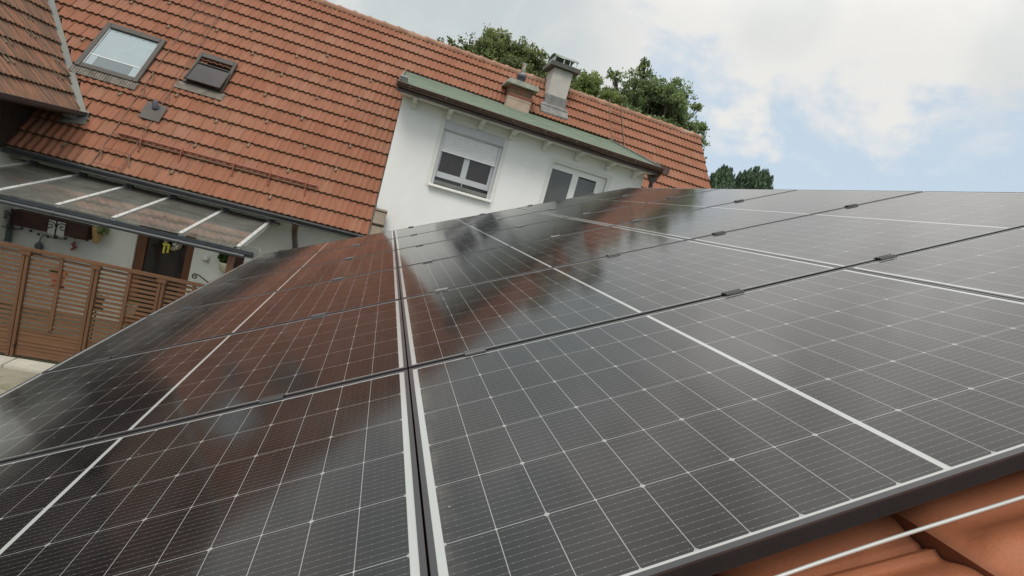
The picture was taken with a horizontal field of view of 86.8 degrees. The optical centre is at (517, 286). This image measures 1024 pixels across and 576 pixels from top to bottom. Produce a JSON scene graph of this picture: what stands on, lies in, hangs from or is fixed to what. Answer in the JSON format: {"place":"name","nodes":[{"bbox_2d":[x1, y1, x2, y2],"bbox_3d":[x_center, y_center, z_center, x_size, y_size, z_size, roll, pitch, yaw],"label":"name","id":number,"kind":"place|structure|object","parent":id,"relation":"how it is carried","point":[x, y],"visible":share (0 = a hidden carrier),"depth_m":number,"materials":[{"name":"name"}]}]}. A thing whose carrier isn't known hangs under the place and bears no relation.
{"place":"outdoors","nodes":[
{"label":"outdoors","id":0,"kind":"place"},
{"bbox_2d":[0,303,125,394],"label":"courtyard paving","id":1,"kind":"structure","parent":0,"point":[10,379],"depth_m":7.90,"materials":[{"name":"beige concrete"}]},
{"bbox_2d":[0,355,55,373],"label":"kerb","id":2,"kind":"structure","parent":1,"relation":"on","point":[20,364],"depth_m":7.48,"materials":[{"name":"concrete"}]},
{"bbox_2d":[0,241,204,361],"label":"garden fence","id":3,"kind":"object","parent":2,"relation":"on","point":[55,347],"visible":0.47,"depth_m":7.67,"materials":[{"name":"brown wood"}]},
{"bbox_2d":[37,267,67,347],"bbox_3d":[-6.976,0.337,8.119,0.272,1.282,0.234,14,7,-15],"label":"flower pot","id":4,"kind":"object","parent":1,"relation":"on","point":[55,280],"visible":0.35,"depth_m":8.02,"materials":[{"name":"orange"}]},
{"bbox_2d":[0,159,279,272],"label":"glass canopy","id":5,"kind":"object","parent":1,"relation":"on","point":[242,249],"visible":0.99,"depth_m":8.03,"materials":[{"name":"glass"}]},
{"bbox_2d":[192,273,207,282],"bbox_3d":[-5.700,0.454,10.125,0.923,1.269,0.022,14,7,-15],"label":"hand rail","id":6,"kind":"object","parent":1,"relation":"on","point":[199,276],"visible":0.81,"depth_m":9.95,"materials":[{"name":"metal"}]},
{"bbox_2d":[90,293,108,342],"bbox_3d":[-6.471,0.572,8.283,0.270,1.063,0.234,14,7,-15],"label":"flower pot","id":7,"kind":"object","parent":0,"point":[98,307],"visible":0.22,"depth_m":8.23,"materials":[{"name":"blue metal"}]},
{"bbox_2d":[122,299,139,326],"bbox_3d":[-6.064,0.674,8.398,0.240,1.057,0.234,20,8,36],"label":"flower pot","id":8,"kind":"object","parent":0,"point":[131,309],"visible":0.26,"depth_m":8.33,"materials":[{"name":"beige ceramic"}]},
{"bbox_2d":[327,0,1023,191],"label":"sky","id":9,"kind":"structure","parent":0,"point":[875,95],"materials":[{"name":"white"}]},
{"bbox_2d":[395,244,1023,575],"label":"tiled roof","id":10,"kind":"structure","parent":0,"point":[989,543],"depth_m":0.94,"materials":[{"name":"ceramic"}]},
{"bbox_2d":[0,299,408,462],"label":"solar panel","id":11,"kind":"object","parent":10,"relation":"attached to","point":[47,412],"visible":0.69,"depth_m":2.08,"materials":[{"name":"black glass"}]},
{"bbox_2d":[92,356,111,362],"bbox_3d":[-2.029,0.354,2.644,0.072,0.009,0.042,-12,13,-11],"label":"panel clamp","id":12,"kind":"object","parent":11,"relation":"attached to","point":[101,359],"visible":1,"depth_m":2.63,"materials":[{"name":"grey metal"}]},
{"bbox_2d":[311,312,325,317],"bbox_3d":[-1.043,0.147,2.838,0.072,0.009,0.042,-12,13,-11],"label":"panel clamp","id":13,"kind":"object","parent":11,"relation":"attached to","point":[319,314],"visible":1,"depth_m":2.83,"materials":[{"name":"black metal"}]},
{"bbox_2d":[0,370,429,575],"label":"solar panel","id":14,"kind":"object","parent":10,"relation":"attached to","point":[324,482],"visible":1,"depth_m":1.20,"materials":[{"name":"black glass"}]},
{"bbox_2d":[259,393,284,403],"bbox_3d":[-0.785,0.356,1.733,0.072,0.009,0.042,-12,13,-11],"label":"panel clamp","id":15,"kind":"object","parent":14,"relation":"attached to","point":[271,398],"visible":1,"depth_m":1.72,"materials":[{"name":"grey metal"}]},
{"bbox_2d":[42,268,401,372],"bbox_3d":[-1.587,0.153,3.313,1.722,0.036,1.135,-12,13,-11],"label":"solar panel","id":16,"kind":"object","parent":10,"relation":"attached to","point":[171,329],"visible":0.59,"depth_m":3.17,"materials":[{"name":"black glass"}]},
{"bbox_2d":[145,250,397,316],"bbox_3d":[-1.849,-0.054,4.418,1.722,0.036,1.135,-12,13,-11],"label":"solar panel","id":17,"kind":"object","parent":10,"relation":"attached to","point":[268,283],"visible":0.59,"depth_m":4.32,"materials":[{"name":"black glass"}]},
{"bbox_2d":[201,239,395,286],"bbox_3d":[-2.111,-0.262,5.522,1.722,0.035,1.135,-12,13,-11],"label":"solar panel","id":18,"kind":"object","parent":10,"relation":"attached to","point":[270,267],"visible":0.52,"depth_m":5.44,"materials":[{"name":"black glass"}]},
{"bbox_2d":[236,230,394,267],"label":"solar panel","id":19,"kind":"object","parent":10,"relation":"attached to","point":[316,248],"visible":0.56,"depth_m":6.56,"materials":[{"name":"black glass"}]},
{"bbox_2d":[394,208,534,237],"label":"solar panel","id":20,"kind":"object","parent":10,"relation":"attached to","point":[420,229],"visible":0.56,"depth_m":6.90,"materials":[{"name":"black glass"}]},
{"bbox_2d":[395,212,566,249],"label":"solar panel","id":21,"kind":"object","parent":10,"relation":"attached to","point":[465,231],"visible":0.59,"depth_m":5.77,"materials":[{"name":"black glass"}]},
{"bbox_2d":[396,218,611,267],"bbox_3d":[-0.189,-0.404,4.745,1.722,0.037,1.135,-12,13,-11],"label":"solar panel","id":22,"kind":"object","parent":10,"relation":"attached to","point":[414,255],"visible":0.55,"depth_m":4.65,"materials":[{"name":"black glass"}]},
{"bbox_2d":[398,226,687,298],"bbox_3d":[0.072,-0.196,3.641,1.722,0.035,1.135,-12,13,-11],"label":"solar panel","id":23,"kind":"object","parent":10,"relation":"attached to","point":[472,268],"visible":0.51,"depth_m":3.51,"materials":[{"name":"black glass"}]},
{"bbox_2d":[519,188,664,211],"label":"solar panel","id":24,"kind":"object","parent":10,"relation":"attached to","point":[580,200],"visible":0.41,"depth_m":7.22,"materials":[{"name":"black glass"}]},
{"bbox_2d":[401,240,840,368],"bbox_3d":[0.334,0.011,2.536,1.722,0.036,1.135,-12,13,-11],"label":"solar panel","id":25,"kind":"object","parent":10,"relation":"attached to","point":[448,324],"visible":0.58,"depth_m":2.35,"materials":[{"name":"black glass"}]},
{"bbox_2d":[434,287,447,291],"bbox_3d":[-0.417,0.016,2.962,0.072,0.008,0.042,-12,13,-11],"label":"panel clamp","id":26,"kind":"object","parent":25,"relation":"attached to","point":[441,289],"visible":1,"depth_m":2.95,"materials":[{"name":"metal"}]},
{"bbox_2d":[606,252,619,255],"bbox_3d":[0.557,-0.189,3.154,0.072,0.009,0.042,-12,13,-11],"label":"panel clamp","id":27,"kind":"object","parent":25,"relation":"attached to","point":[613,254],"visible":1,"depth_m":3.14,"materials":[{"name":"black metal"}]},
{"bbox_2d":[540,188,715,217],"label":"solar panel","id":28,"kind":"object","parent":10,"relation":"attached to","point":[615,203],"visible":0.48,"depth_m":6.11,"materials":[{"name":"black glass"}]},
{"bbox_2d":[568,189,793,225],"bbox_3d":[1.470,-0.752,5.073,1.722,0.036,1.135,-12,13,-11],"label":"solar panel","id":29,"kind":"object","parent":10,"relation":"attached to","point":[658,208],"visible":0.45,"depth_m":4.99,"materials":[{"name":"black glass"}]},
{"bbox_2d":[409,268,1023,575],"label":"solar panel","id":30,"kind":"object","parent":10,"relation":"attached to","point":[710,437],"visible":1,"depth_m":1.14,"materials":[{"name":"black glass"}]},
{"bbox_2d":[464,347,485,356],"bbox_3d":[-0.147,0.222,1.859,0.072,0.009,0.042,-12,13,-11],"label":"panel clamp","id":31,"kind":"object","parent":30,"relation":"attached to","point":[474,351],"visible":1,"depth_m":1.85,"materials":[{"name":"metal"}]},
{"bbox_2d":[721,288,743,295],"bbox_3d":[0.814,0.020,2.049,0.072,0.008,0.042,-12,13,-11],"label":"panel clamp","id":32,"kind":"object","parent":30,"relation":"attached to","point":[732,292],"visible":1,"depth_m":2.04,"materials":[{"name":"black metal"}]},
{"bbox_2d":[615,190,922,239],"bbox_3d":[1.732,-0.545,3.968,1.722,0.035,1.135,-12,13,-11],"label":"solar panel","id":33,"kind":"object","parent":10,"relation":"attached to","point":[708,221],"visible":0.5,"depth_m":3.85,"materials":[{"name":"black glass"}]},
{"bbox_2d":[691,191,1023,268],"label":"solar panel","id":34,"kind":"object","parent":10,"relation":"attached to","point":[846,237],"visible":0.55,"depth_m":2.75,"materials":[{"name":"black glass"}]},
{"bbox_2d":[847,227,1023,300],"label":"solar panel","id":35,"kind":"object","parent":10,"relation":"attached to","point":[991,264],"visible":0.71,"depth_m":1.96,"materials":[{"name":"black glass"}]},
{"bbox_2d":[873,254,896,259],"bbox_3d":[1.481,-0.121,2.180,0.072,0.009,0.042,-12,13,-11],"label":"panel clamp","id":36,"kind":"object","parent":35,"relation":"attached to","point":[887,256],"visible":1,"depth_m":2.17,"materials":[{"name":"metal"}]},
{"bbox_2d":[774,495,1023,575],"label":"conductor wire","id":37,"kind":"object","parent":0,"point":[892,538],"visible":1,"depth_m":0.85,"materials":[{"name":"metal"}]},
{"label":"ground","id":38,"kind":"structure","parent":0,"visible":0},
{"bbox_2d":[0,0,710,323],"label":"house","id":39,"kind":"structure","parent":38,"relation":"on","point":[368,125],"depth_m":10.60,"materials":[{"name":"ceramic"}]},
{"bbox_2d":[4,223,13,241],"bbox_3d":[-8.638,-0.988,9.204,0.125,0.437,0.153,17,7,14],"label":"wall lantern","id":40,"kind":"object","parent":39,"relation":"attached to","point":[8,234],"depth_m":9.18,"materials":[{"name":"black metal"}]},
{"bbox_2d":[33,235,43,254],"bbox_3d":[-8.253,-0.721,9.345,0.125,0.337,0.153,17,7,14],"label":"wall lantern","id":41,"kind":"object","parent":39,"relation":"attached to","point":[38,245],"depth_m":9.32,"materials":[{"name":"metal"}]},
{"bbox_2d":[2,208,93,239],"bbox_3d":[-8.068,-1.052,9.289,1.271,0.358,0.255,14,7,-15],"label":"window","id":42,"kind":"structure","parent":39,"relation":"attached to","point":[54,225],"depth_m":9.22,"materials":[{"name":"red wood"}]},
{"bbox_2d":[70,238,76,249],"bbox_3d":[-7.729,-0.875,9.468,0.136,0.518,0.064,14,7,-15],"label":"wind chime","id":43,"kind":"object","parent":42,"relation":"hanging from","point":[74,246],"visible":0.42,"depth_m":9.47,"materials":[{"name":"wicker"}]},
{"bbox_2d":[20,227,88,241],"bbox_3d":[-8.215,-0.927,9.400,1.317,0.147,0.020,14,7,-15],"label":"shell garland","id":44,"kind":"object","parent":39,"relation":"attached to","point":[30,230],"visible":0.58,"depth_m":9.41,"materials":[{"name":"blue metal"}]},
{"bbox_2d":[92,226,110,243],"bbox_3d":[-7.320,-0.914,9.500,0.289,0.348,0.202,16,7,6],"label":"wall pot","id":45,"kind":"object","parent":39,"relation":"attached to","point":[99,232],"depth_m":9.45,"materials":[{"name":"ceramic"}]},
{"bbox_2d":[117,212,197,323],"bbox_3d":[-6.602,-0.266,9.976,1.000,2.200,0.127,14,7,-15],"label":"entrance door","id":46,"kind":"structure","parent":39,"relation":"in","point":[149,257],"depth_m":9.93,"materials":[{"name":"brown wood"}]},
{"bbox_2d":[91,0,228,171],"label":"roof ladder","id":47,"kind":"object","parent":39,"relation":"on","point":[100,151],"visible":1,"depth_m":10.11,"materials":[{"name":"metal"}]},
{"bbox_2d":[162,240,182,252],"bbox_3d":[-6.289,-0.770,9.876,0.309,0.375,0.120,14,7,-15],"label":"door wreath","id":48,"kind":"object","parent":39,"relation":"attached to","point":[166,244],"depth_m":9.87,"materials":[{"name":"wicker"}]},
{"bbox_2d":[203,254,208,261],"bbox_3d":[-5.773,-0.533,10.031,0.110,0.120,0.068,14,7,-15],"label":"wall lamp","id":49,"kind":"object","parent":39,"relation":"attached to","point":[205,257],"visible":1,"depth_m":10.01,"materials":[{"name":"white plastic"}]},
{"bbox_2d":[118,132,317,195],"bbox_3d":[-5.354,-2.184,9.790,3.320,0.268,0.241,14,7,-15],"label":"snow guard","id":50,"kind":"object","parent":39,"relation":"attached to","point":[211,157],"visible":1,"depth_m":9.76,"materials":[{"name":"metal"}]},
{"bbox_2d":[217,253,227,272],"bbox_3d":[-5.430,-0.474,10.030,0.260,0.431,0.254,14,7,-15],"label":"wall pot","id":51,"kind":"object","parent":39,"relation":"attached to","point":[223,258],"depth_m":9.97,"materials":[{"name":"beige ceramic"}]},
{"bbox_2d":[233,241,244,268],"bbox_3d":[-5.462,0.112,10.337,0.220,2.000,0.060,14,7,-15],"label":"side door","id":52,"kind":"structure","parent":39,"relation":"in","point":[239,261],"depth_m":10.24,"materials":[{"name":"red wood"}]},
{"bbox_2d":[425,113,509,203],"bbox_3d":[-0.986,-2.538,10.842,1.410,1.430,0.200,14,7,-15],"label":"shutter window","id":53,"kind":"structure","parent":39,"relation":"in","point":[459,164],"depth_m":10.87,"materials":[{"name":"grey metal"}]},
{"bbox_2d":[538,157,612,203],"bbox_3d":[1.044,-1.434,11.574,1.425,2.300,0.123,14,7,-15],"label":"balcony door","id":54,"kind":"structure","parent":39,"relation":"in","point":[561,182],"depth_m":11.46,"materials":[{"name":"white plastic"}]},
{"bbox_2d":[608,99,624,145],"bbox_3d":[2.696,-4.414,14.766,0.406,1.474,1.357,14,7,-15],"label":"roof ladder","id":55,"kind":"object","parent":39,"relation":"on","point":[615,120],"visible":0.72,"depth_m":14.82,"materials":[{"name":"metal"}]},
{"bbox_2d":[437,23,579,82],"bbox_3d":[-1.677,-5.788,25.008,7.808,11.885,5.256,14,7,-15],"label":"broadleaf tree","id":56,"kind":"object","parent":38,"relation":"on","point":[489,44],"visible":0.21,"depth_m":23.37,"materials":[{"name":"green plant"}]},
{"bbox_2d":[570,69,622,104],"bbox_3d":[2.043,-4.322,24.831,3.560,11.104,2.744,14,7,-15],"label":"broadleaf tree","id":57,"kind":"object","parent":38,"relation":"on","point":[591,83],"visible":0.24,"depth_m":23.59,"materials":[{"name":"green plant"}]},
{"bbox_2d":[598,56,709,158],"bbox_3d":[5.501,-4.328,26.328,5.803,12.612,4.380,17,7,15],"label":"broadleaf tree","id":58,"kind":"object","parent":38,"relation":"on","point":[668,103],"visible":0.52,"depth_m":24.94,"materials":[{"name":"green plant"}]},
{"bbox_2d":[709,164,735,188],"bbox_3d":[8.054,-1.254,24.177,1.430,8.590,1.468,14,7,-15],"label":"thuja tree","id":59,"kind":"object","parent":38,"relation":"on","point":[723,176],"visible":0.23,"depth_m":23.37,"materials":[{"name":"green plant"}]},
{"bbox_2d":[733,166,773,188],"bbox_3d":[9.551,-1.087,24.614,2.013,8.966,2.049,14,7,-15],"label":"thuja tree","id":60,"kind":"object","parent":38,"relation":"on","point":[755,178],"visible":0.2,"depth_m":23.69,"materials":[{"name":"green plant"}]}
]}

